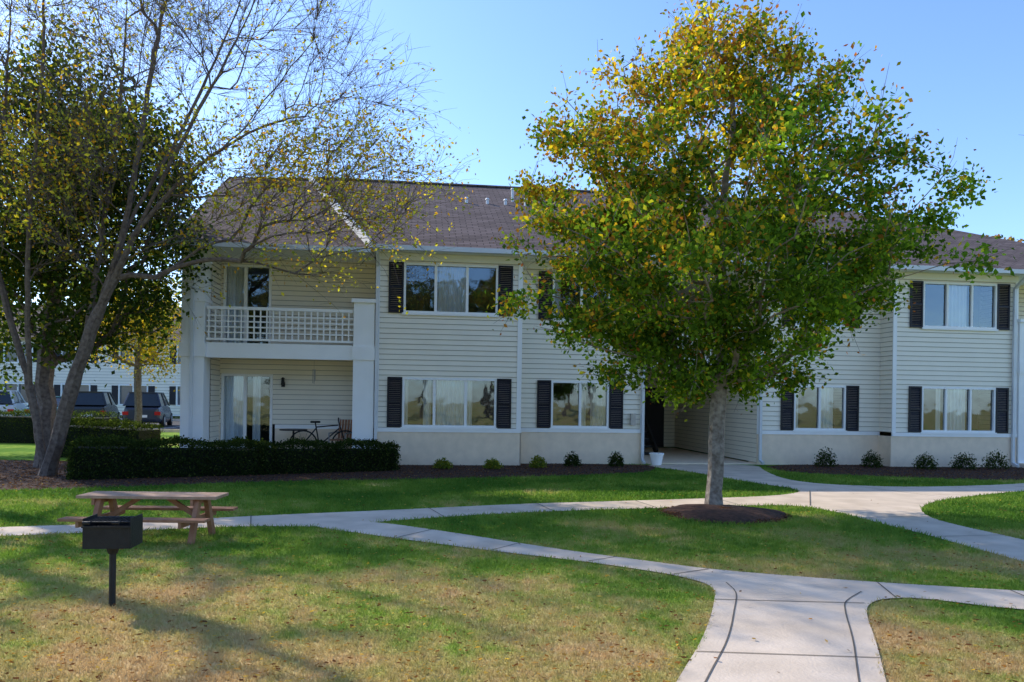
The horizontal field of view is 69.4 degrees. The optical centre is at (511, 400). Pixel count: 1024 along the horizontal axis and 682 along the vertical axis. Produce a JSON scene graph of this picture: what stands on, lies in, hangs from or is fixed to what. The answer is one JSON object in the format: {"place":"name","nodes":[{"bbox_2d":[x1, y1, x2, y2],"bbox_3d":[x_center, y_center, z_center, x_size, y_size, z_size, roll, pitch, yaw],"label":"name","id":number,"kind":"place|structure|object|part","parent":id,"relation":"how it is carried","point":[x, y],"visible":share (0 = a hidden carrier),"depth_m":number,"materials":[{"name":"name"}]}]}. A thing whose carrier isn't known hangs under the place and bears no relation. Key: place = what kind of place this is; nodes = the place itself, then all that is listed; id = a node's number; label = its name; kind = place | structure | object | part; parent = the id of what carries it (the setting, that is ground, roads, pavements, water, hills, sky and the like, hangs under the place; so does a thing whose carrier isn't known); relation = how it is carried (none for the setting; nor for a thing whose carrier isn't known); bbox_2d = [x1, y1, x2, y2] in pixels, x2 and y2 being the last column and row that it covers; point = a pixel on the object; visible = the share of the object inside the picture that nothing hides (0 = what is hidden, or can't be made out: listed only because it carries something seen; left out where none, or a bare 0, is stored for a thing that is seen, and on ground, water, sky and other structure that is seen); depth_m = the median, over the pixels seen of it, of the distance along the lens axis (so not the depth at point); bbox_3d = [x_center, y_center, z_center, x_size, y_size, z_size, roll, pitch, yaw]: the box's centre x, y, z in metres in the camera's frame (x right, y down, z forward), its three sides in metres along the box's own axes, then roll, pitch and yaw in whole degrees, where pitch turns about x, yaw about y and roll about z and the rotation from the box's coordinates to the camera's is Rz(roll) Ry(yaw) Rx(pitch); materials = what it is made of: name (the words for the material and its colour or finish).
{"place":"outdoors","nodes":[
{"label":"outdoors","id":0,"kind":"place"},
{"bbox_2d":[0,415,1023,681],"bbox_3d":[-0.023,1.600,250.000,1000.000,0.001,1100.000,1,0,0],"label":"ground","id":1,"kind":"structure","parent":0,"point":[16,451],"depth_m":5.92,"materials":[{"name":"green plant"}]},
{"bbox_2d":[0,133,79,410],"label":"oak tree","id":2,"kind":"object","parent":1,"relation":"on","point":[4,367],"visible":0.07,"depth_m":20.15,"materials":[{"name":"green plant"}]},
{"bbox_2d":[0,409,119,442],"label":"hedge","id":3,"kind":"object","parent":1,"relation":"on","point":[14,428],"visible":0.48,"depth_m":23.55,"materials":[{"name":"green plant"}]},
{"bbox_2d":[0,338,180,413],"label":"siding walls","id":4,"kind":"structure","parent":1,"relation":"on","point":[104,375],"depth_m":49.99,"materials":[{"name":"white plastic"}]},
{"bbox_2d":[0,342,179,413],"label":"siding laps","id":5,"kind":"object","parent":4,"relation":"attached to","point":[101,383],"visible":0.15,"depth_m":50.00,"materials":[{"name":"white plastic"}]},
{"bbox_2d":[0,304,181,343],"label":"shingle roof","id":6,"kind":"structure","parent":4,"relation":"on","point":[177,337],"depth_m":51.33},
{"bbox_2d":[3,342,180,415],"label":"white trim","id":7,"kind":"structure","parent":4,"relation":"attached to","point":[62,384],"depth_m":49.95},
{"bbox_2d":[0,344,175,404],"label":"shutters","id":8,"kind":"object","parent":7,"relation":"attached to","point":[172,397],"visible":0.24,"depth_m":49.95,"materials":[{"name":"black plastic"}]},
{"bbox_2d":[5,343,180,404],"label":"window panes","id":9,"kind":"object","parent":7,"relation":"attached to","point":[124,390],"visible":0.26,"depth_m":50.08,"materials":[{"name":"grey glass"}]},
{"bbox_2d":[81,514,142,606],"bbox_3d":[-3.012,1.242,5.539,0.344,0.730,0.354,1,0,-7],"label":"park grill","id":10,"kind":"object","parent":1,"relation":"on","point":[112,535],"visible":0.98,"depth_m":5.49,"materials":[{"name":"metal"}]},
{"bbox_2d":[61,416,164,457],"bbox_3d":[-10.227,0.935,18.587,2.977,1.054,1.154,1,0,17],"label":"hedge","id":11,"kind":"object","parent":1,"relation":"on","point":[95,428],"visible":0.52,"depth_m":18.28,"materials":[{"name":"green plant"}]},
{"bbox_2d":[74,267,181,428],"bbox_3d":[-15.441,-2.147,29.914,5.732,7.151,5.671,1,0,-27],"label":"maple tree","id":12,"kind":"object","parent":1,"relation":"on","point":[140,351],"visible":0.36,"depth_m":29.89,"materials":[{"name":"yellow plant"}]},
{"bbox_2d":[57,491,237,544],"bbox_3d":[-3.979,1.298,8.201,1.520,0.518,1.002,1,0,-1],"label":"picnic table","id":13,"kind":"object","parent":1,"relation":"on","point":[193,509],"visible":0.94,"depth_m":8.10,"materials":[{"name":"brown wood"}]},
{"bbox_2d":[119,421,179,428],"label":"parking lot","id":14,"kind":"structure","parent":1,"relation":"on","point":[175,425],"depth_m":38.13,"materials":[{"name":"grey asphalt"}]},
{"bbox_2d":[0,390,26,415],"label":"parked car","id":15,"kind":"object","parent":14,"relation":"on","point":[13,403],"visible":0.33,"depth_m":37.04,"materials":[{"name":"paint"}]},
{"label":"windows","id":16,"kind":"part","parent":15,"relation":"part of","materials":[{"name":"black glass"}]},
{"bbox_2d":[25,396,60,415],"bbox_3d":[-24.195,0.512,38.963,1.840,1.446,4.480,1,0,-22],"label":"parked car","id":17,"kind":"object","parent":14,"relation":"on","point":[58,398],"visible":0.06,"depth_m":37.57,"materials":[{"name":"paint"}]},
{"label":"windows","id":18,"kind":"part","parent":17,"relation":"part of","materials":[{"name":"black glass"}]},
{"bbox_2d":[72,391,119,423],"bbox_3d":[-21.395,0.418,37.962,1.840,1.716,4.480,1,0,-20],"label":"parked car","id":19,"kind":"object","parent":14,"relation":"on","point":[96,401],"visible":0.34,"depth_m":36.24,"materials":[{"name":"paint"}]},
{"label":"windows","id":20,"kind":"part","parent":19,"relation":"part of","materials":[{"name":"black glass"}]},
{"bbox_2d":[122,392,172,426],"bbox_3d":[-18.396,0.461,37.462,1.840,1.716,4.480,1,0,-18],"label":"parked car","id":21,"kind":"object","parent":14,"relation":"on","point":[155,408],"visible":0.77,"depth_m":35.65,"materials":[{"name":"paint"}]},
{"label":"windows","id":22,"kind":"part","parent":21,"relation":"part of","materials":[{"name":"black glass"}]},
{"bbox_2d":[120,418,179,431],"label":"kerb","id":23,"kind":"structure","parent":14,"relation":"on","point":[171,430],"depth_m":31.85,"materials":[{"name":"concrete"}]},
{"bbox_2d":[0,459,1023,523],"bbox_3d":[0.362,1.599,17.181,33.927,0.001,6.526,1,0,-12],"label":"mulch bed","id":24,"kind":"object","parent":1,"relation":"on","point":[361,473],"visible":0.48,"depth_m":16.03,"materials":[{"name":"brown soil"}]},
{"bbox_2d":[0,7,220,467],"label":"oak tree","id":25,"kind":"object","parent":24,"relation":"on","point":[53,322],"visible":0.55,"depth_m":15.40,"materials":[{"name":"green plant"}]},
{"bbox_2d":[63,433,400,479],"bbox_3d":[-5.497,1.103,15.302,6.515,0.868,1.183,1,0,-26],"label":"hedge","id":26,"kind":"object","parent":24,"relation":"on","point":[95,460],"visible":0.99,"depth_m":14.74,"materials":[{"name":"green plant"}]},
{"bbox_2d":[0,0,480,475],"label":"birch tree","id":27,"kind":"object","parent":24,"relation":"on","point":[49,458],"visible":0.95,"depth_m":13.71,"materials":[{"name":"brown plant"}]},
{"bbox_2d":[431,457,452,468],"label":"shrub","id":28,"kind":"object","parent":24,"relation":"on","point":[440,464],"visible":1,"depth_m":16.84,"materials":[{"name":"green plant"}]},
{"bbox_2d":[482,458,503,468],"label":"shrub","id":29,"kind":"object","parent":24,"relation":"on","point":[492,463],"visible":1,"depth_m":16.97,"materials":[{"name":"green plant"}]},
{"bbox_2d":[529,455,546,467],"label":"shrub","id":30,"kind":"object","parent":24,"relation":"on","point":[537,461],"visible":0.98,"depth_m":17.37,"materials":[{"name":"green plant"}]},
{"bbox_2d":[563,451,581,466],"bbox_3d":[1.473,1.424,17.960,0.466,0.402,0.496,1,0,0],"label":"shrub","id":31,"kind":"object","parent":24,"relation":"on","point":[574,460],"visible":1,"depth_m":17.89,"materials":[{"name":"green plant"}]},
{"bbox_2d":[607,451,624,466],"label":"shrub","id":32,"kind":"object","parent":24,"relation":"on","point":[614,459],"visible":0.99,"depth_m":18.02,"materials":[{"name":"green plant"}]},
{"bbox_2d":[813,446,838,466],"bbox_3d":[8.041,1.454,18.978,0.627,0.534,0.577,1,0,0],"label":"shrub","id":33,"kind":"object","parent":24,"relation":"on","point":[826,458],"visible":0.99,"depth_m":18.89,"materials":[{"name":"green plant"}]},
{"bbox_2d":[860,449,884,467],"bbox_3d":[9.202,1.498,18.904,0.561,0.479,0.574,1,0,0],"label":"shrub","id":34,"kind":"object","parent":24,"relation":"on","point":[871,459],"visible":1,"depth_m":18.84,"materials":[{"name":"green plant"}]},
{"bbox_2d":[911,451,939,469],"bbox_3d":[10.454,1.526,18.657,0.606,0.460,0.611,1,0,0],"label":"shrub","id":35,"kind":"object","parent":24,"relation":"on","point":[925,462],"visible":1,"depth_m":18.59,"materials":[{"name":"green plant"}]},
{"bbox_2d":[948,452,979,469],"bbox_3d":[11.468,1.533,18.755,0.659,0.476,0.668,1,0,-32],"label":"shrub","id":36,"kind":"object","parent":24,"relation":"on","point":[964,460],"visible":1,"depth_m":18.71,"materials":[{"name":"green plant"}]},
{"bbox_2d":[980,449,1010,469],"bbox_3d":[12.334,1.512,18.870,0.646,0.543,0.709,1,0,-40],"label":"shrub","id":37,"kind":"object","parent":24,"relation":"on","point":[1001,462],"visible":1,"depth_m":18.85,"materials":[{"name":"green plant"}]},
{"bbox_2d":[0,464,1023,681],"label":"fallen leaves","id":38,"kind":"object","parent":1,"relation":"on","point":[416,676],"visible":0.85,"depth_m":5.32,"materials":[{"name":"brown plant"}]},
{"bbox_2d":[209,369,1023,467],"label":"foundation","id":39,"kind":"object","parent":1,"relation":"on","point":[430,448],"visible":0.39,"depth_m":18.99,"materials":[{"name":"beige paint"}]},
{"bbox_2d":[279,429,306,439],"bbox_3d":[-5.360,1.064,18.125,0.652,0.704,0.652,1,0,-7],"label":"patio table","id":40,"kind":"object","parent":39,"relation":"on","point":[292,430],"visible":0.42,"depth_m":17.92,"materials":[{"name":"metal"}]},
{"bbox_2d":[289,417,351,445],"bbox_3d":[-4.608,0.919,18.166,1.676,0.984,0.500,1,0,-14],"label":"bicycle","id":41,"kind":"object","parent":39,"relation":"on","point":[341,431],"visible":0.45,"depth_m":18.12,"materials":[{"name":"metal"}]},
{"bbox_2d":[328,419,351,447],"bbox_3d":[-4.212,0.944,18.353,0.480,0.953,0.550,1,0,16],"label":"patio chair","id":42,"kind":"object","parent":39,"relation":"on","point":[344,428],"visible":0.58,"depth_m":18.55,"materials":[{"name":"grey wood"}]},
{"bbox_2d":[247,265,979,448],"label":"rooms behind windows","id":43,"kind":"object","parent":39,"relation":"on","point":[420,282],"visible":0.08,"depth_m":19.29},
{"bbox_2d":[209,251,1023,461],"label":"siding walls","id":44,"kind":"structure","parent":39,"relation":"on","point":[317,399],"depth_m":18.83,"materials":[{"name":"beige plastic"}]},
{"bbox_2d":[281,377,284,386],"bbox_3d":[-5.757,-0.454,18.582,0.120,0.240,0.130,1,0,-7],"label":"wall lantern","id":45,"kind":"object","parent":44,"relation":"attached to","point":[282,382],"depth_m":18.55,"materials":[{"name":"metal"}]},
{"bbox_2d":[173,177,1023,325],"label":"shingle roof","id":46,"kind":"structure","parent":44,"relation":"on","point":[481,224],"depth_m":20.33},
{"bbox_2d":[313,176,773,200],"bbox_3d":[1.957,-7.172,25.356,17.350,0.050,0.250,1,0,-7],"label":"ridge cap","id":47,"kind":"object","parent":46,"relation":"on","point":[475,185],"visible":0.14,"depth_m":24.82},
{"bbox_2d":[465,188,826,215],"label":"roof vents","id":48,"kind":"object","parent":46,"relation":"on","point":[504,200],"visible":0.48,"depth_m":22.45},
{"bbox_2d":[178,246,1023,464],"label":"white trim","id":49,"kind":"structure","parent":44,"relation":"attached to","point":[360,352],"depth_m":17.73,"materials":[{"name":"white wood"}]},
{"bbox_2d":[224,266,966,447],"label":"curtains","id":50,"kind":"object","parent":49,"relation":"attached to","point":[451,289],"visible":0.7,"depth_m":18.62,"materials":[{"name":"white fabric"}]},
{"bbox_2d":[209,247,1023,301],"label":"soffit","id":51,"kind":"structure","parent":44,"relation":"attached to","point":[287,253],"depth_m":18.20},
{"bbox_2d":[209,254,1023,461],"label":"siding laps","id":52,"kind":"object","parent":44,"relation":"attached to","point":[582,354],"visible":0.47,"depth_m":18.82,"materials":[{"name":"beige plastic"}]},
{"bbox_2d":[630,414,635,424],"bbox_3d":[3.095,0.495,18.920,0.120,0.300,0.080,1,0,-7],"label":"meter box","id":53,"kind":"object","parent":44,"relation":"attached to","point":[632,419],"visible":1,"depth_m":18.88,"materials":[{"name":"grey metal"}]},
{"bbox_2d":[644,388,663,446],"bbox_3d":[4.791,0.590,25.571,0.950,2.040,0.050,1,0,-7],"label":"entry door","id":54,"kind":"structure","parent":44,"relation":"attached to","point":[654,412],"depth_m":25.57,"materials":[{"name":"black wood"}]},
{"bbox_2d":[387,261,1010,432],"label":"shutters","id":55,"kind":"object","parent":44,"relation":"attached to","point":[395,400],"visible":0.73,"depth_m":18.92,"materials":[{"name":"black plastic"}]},
{"bbox_2d":[644,415,657,454],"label":"stairs","id":56,"kind":"structure","parent":39,"relation":"on","point":[650,438],"depth_m":22.31,"materials":[{"name":"metal"}]},
{"bbox_2d":[662,504,789,524],"bbox_3d":[3.015,1.594,10.608,1.763,0.100,1.683,1,0,30],"label":"mulch ring","id":57,"kind":"object","parent":1,"relation":"on","point":[711,513],"visible":0.94,"depth_m":10.29,"materials":[{"name":"brown soil"}]},
{"bbox_2d":[484,0,1023,504],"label":"autumn tree","id":58,"kind":"object","parent":1,"relation":"on","point":[778,238],"visible":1,"depth_m":10.13,"materials":[{"name":"green plant"}]},
{"bbox_2d":[985,234,1022,241],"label":"distant autumn trees","id":59,"kind":"object","parent":1,"relation":"on","point":[1010,238],"depth_m":58.31,"materials":[{"name":"orange plant"}]},
{"bbox_2d":[0,464,1023,681],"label":"sidewalk","id":60,"kind":"structure","parent":0,"point":[785,628],"depth_m":6.59,"materials":[{"name":"concrete"}]},
{"bbox_2d":[250,480,1023,681],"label":"sidewalk joints","id":61,"kind":"object","parent":60,"relation":"on","point":[845,602],"visible":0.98,"depth_m":5.42,"materials":[{"name":"grey concrete"}]},
{"bbox_2d":[649,452,663,464],"bbox_3d":[3.672,1.493,18.781,0.368,0.300,0.368,1,0,0],"label":"flower pot","id":62,"kind":"object","parent":60,"relation":"on","point":[656,458],"visible":1,"depth_m":18.66,"materials":[{"name":"white ceramic"}]},
{"bbox_2d":[0,0,1023,306],"label":"sky","id":63,"kind":"structure","parent":0,"point":[495,61],"materials":[{"name":"blue"}]},
{"bbox_2d":[167,177,1023,466],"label":"gutters","id":64,"kind":"object","parent":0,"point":[511,252],"visible":0.44,"depth_m":17.57,"materials":[{"name":"white metal"}]}
]}

